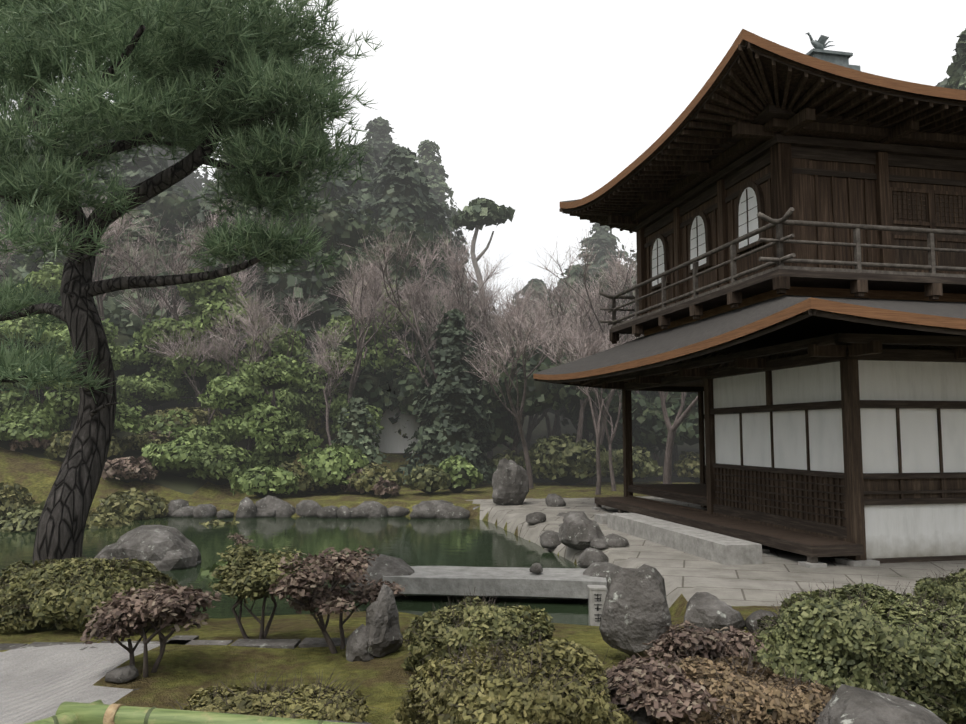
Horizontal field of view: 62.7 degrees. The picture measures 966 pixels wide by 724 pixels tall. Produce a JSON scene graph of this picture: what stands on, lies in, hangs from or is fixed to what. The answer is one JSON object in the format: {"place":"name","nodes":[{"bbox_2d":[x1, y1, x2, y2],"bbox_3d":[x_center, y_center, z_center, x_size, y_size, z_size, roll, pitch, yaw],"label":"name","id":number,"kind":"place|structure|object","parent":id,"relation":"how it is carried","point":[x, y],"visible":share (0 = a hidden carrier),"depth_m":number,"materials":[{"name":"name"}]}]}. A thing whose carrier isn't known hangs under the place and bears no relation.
{"place":"outdoors","nodes":[
{"label":"outdoors","id":0,"kind":"place"},
{"bbox_2d":[0,516,588,624],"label":"pond water","id":1,"kind":"structure","parent":0,"point":[409,541],"depth_m":14.92,"materials":[{"name":"green liquid"}]},
{"bbox_2d":[0,385,965,723],"bbox_3d":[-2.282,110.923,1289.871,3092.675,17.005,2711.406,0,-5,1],"label":"ground","id":2,"kind":"structure","parent":0,"point":[38,683],"depth_m":7.36,"materials":[{"name":"green plant"}]},
{"bbox_2d":[0,12,301,564],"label":"pine trunk","id":3,"kind":"object","parent":2,"relation":"on","point":[63,518],"visible":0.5,"depth_m":7.03,"materials":[{"name":"brown plant"}]},
{"bbox_2d":[0,0,384,404],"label":"pine needles","id":4,"kind":"object","parent":3,"relation":"attached to","point":[192,40],"visible":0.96,"depth_m":6.39,"materials":[{"name":"green plant"}]},
{"bbox_2d":[0,635,347,704],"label":"path kerb","id":5,"kind":"structure","parent":2,"relation":"on","point":[258,643],"depth_m":4.98,"materials":[{"name":"grey stone"}]},
{"bbox_2d":[25,700,354,723],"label":"bamboo rail","id":6,"kind":"object","parent":2,"relation":"on","point":[97,712],"visible":1,"depth_m":2.08,"materials":[{"name":"green wood"}]},
{"bbox_2d":[8,390,399,495],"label":"shrubs","id":7,"kind":"object","parent":2,"relation":"on","point":[111,468],"visible":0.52,"depth_m":22.04,"materials":[{"name":"green plant"}]},
{"bbox_2d":[0,262,483,578],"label":"cloud pine shrubs","id":8,"kind":"object","parent":2,"relation":"on","point":[202,450],"depth_m":24.44,"materials":[{"name":"green plant"}]},
{"bbox_2d":[0,543,555,671],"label":"shrubs","id":9,"kind":"object","parent":2,"relation":"on","point":[252,575],"visible":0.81,"depth_m":5.23,"materials":[{"name":"green plant"}]},
{"bbox_2d":[0,419,662,532],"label":"shrubs","id":10,"kind":"object","parent":2,"relation":"on","point":[539,451],"visible":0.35,"depth_m":26.96,"materials":[{"name":"green plant"}]},
{"bbox_2d":[0,211,697,494],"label":"bare trees","id":11,"kind":"object","parent":2,"relation":"on","point":[601,428],"visible":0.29,"depth_m":27.30,"materials":[{"name":"brown plant"}]},
{"bbox_2d":[0,383,699,528],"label":"shrubs","id":12,"kind":"object","parent":2,"relation":"on","point":[112,514],"visible":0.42,"depth_m":22.42,"materials":[{"name":"green plant"}]},
{"bbox_2d":[2,98,698,454],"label":"broadleaf evergreen shrubs","id":13,"kind":"object","parent":2,"relation":"on","point":[651,406],"visible":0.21,"depth_m":30.39,"materials":[{"name":"plant"}]},
{"bbox_2d":[35,146,678,479],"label":"tree trunks","id":14,"kind":"object","parent":2,"relation":"on","point":[515,437],"visible":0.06,"depth_m":28.86,"materials":[{"name":"brown plant"}]},
{"bbox_2d":[371,382,422,452],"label":"wall","id":15,"kind":"structure","parent":2,"relation":"on","point":[392,440],"depth_m":29.79,"materials":[{"name":"paint"}]},
{"bbox_2d":[179,639,636,723],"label":"yellow azalea","id":16,"kind":"object","parent":2,"relation":"on","point":[515,704],"visible":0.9,"depth_m":3.24,"materials":[{"name":"plant"}]},
{"bbox_2d":[80,533,778,721],"bbox_3d":[-2.555,2.319,8.761,3.301,1.681,13.157,3,-6,-26],"label":"red azalea","id":17,"kind":"object","parent":2,"relation":"on","point":[665,691],"visible":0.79,"depth_m":4.15,"materials":[{"name":"brown plant"}]},
{"bbox_2d":[0,77,947,483],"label":"conifer trees","id":18,"kind":"object","parent":2,"relation":"on","point":[426,205],"visible":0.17,"depth_m":33.98,"materials":[{"name":"green plant"}]},
{"bbox_2d":[0,48,965,723],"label":"trees","id":19,"kind":"object","parent":2,"relation":"on","point":[312,318],"visible":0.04,"depth_m":29.28,"materials":[{"name":"green plant"}]},
{"bbox_2d":[0,186,642,395],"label":"bare twigs","id":20,"kind":"object","parent":19,"relation":"on","point":[498,319],"visible":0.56,"depth_m":27.50,"materials":[{"name":"plant"}]},
{"bbox_2d":[0,28,965,468],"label":"pine tree","id":21,"kind":"object","parent":2,"relation":"on","point":[480,212],"visible":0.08,"depth_m":33.11,"materials":[{"name":"green plant"}]},
{"bbox_2d":[0,539,965,723],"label":"azalea","id":22,"kind":"object","parent":2,"relation":"on","point":[559,670],"depth_m":4.04,"materials":[{"name":"green plant"}]},
{"bbox_2d":[20,458,946,723],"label":"rocks","id":23,"kind":"object","parent":2,"relation":"on","point":[635,613],"visible":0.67,"depth_m":9.83,"materials":[{"name":"stone"}]},
{"bbox_2d":[587,585,606,625],"bbox_3d":[1.062,2.718,7.328,0.164,1.260,0.132,0,-5,1],"label":"sign post","id":24,"kind":"object","parent":2,"relation":"on","point":[596,596],"visible":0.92,"depth_m":7.31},
{"bbox_2d":[653,655,834,723],"bbox_3d":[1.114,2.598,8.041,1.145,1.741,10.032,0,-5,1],"label":"shrub","id":25,"kind":"object","parent":2,"relation":"on","point":[808,708],"visible":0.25,"depth_m":3.29,"materials":[{"name":"leaves"},{"name":"twigs"}]},
{"bbox_2d":[533,29,965,567],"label":"pavilion","id":26,"kind":"structure","parent":2,"relation":"on","point":[794,220],"depth_m":12.97,"materials":[{"name":"brown wood"}]},
{"bbox_2d":[806,32,834,48],"bbox_3d":[7.121,-6.635,16.712,0.701,0.600,0.280,1,-5,-12],"label":"roof bird statue","id":27,"kind":"object","parent":26,"relation":"on","point":[820,42],"visible":0.83,"depth_m":16.66,"materials":[{"name":"grey metal"}]},
{"bbox_2d":[738,568,965,723],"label":"shrub","id":28,"kind":"object","parent":2,"relation":"on","point":[808,647],"visible":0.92,"depth_m":3.64,"materials":[{"name":"green plant"}]},
{"bbox_2d":[0,0,965,319],"label":"sky","id":29,"kind":"structure","parent":0,"point":[530,107],"materials":[{"name":"white"}]}
]}

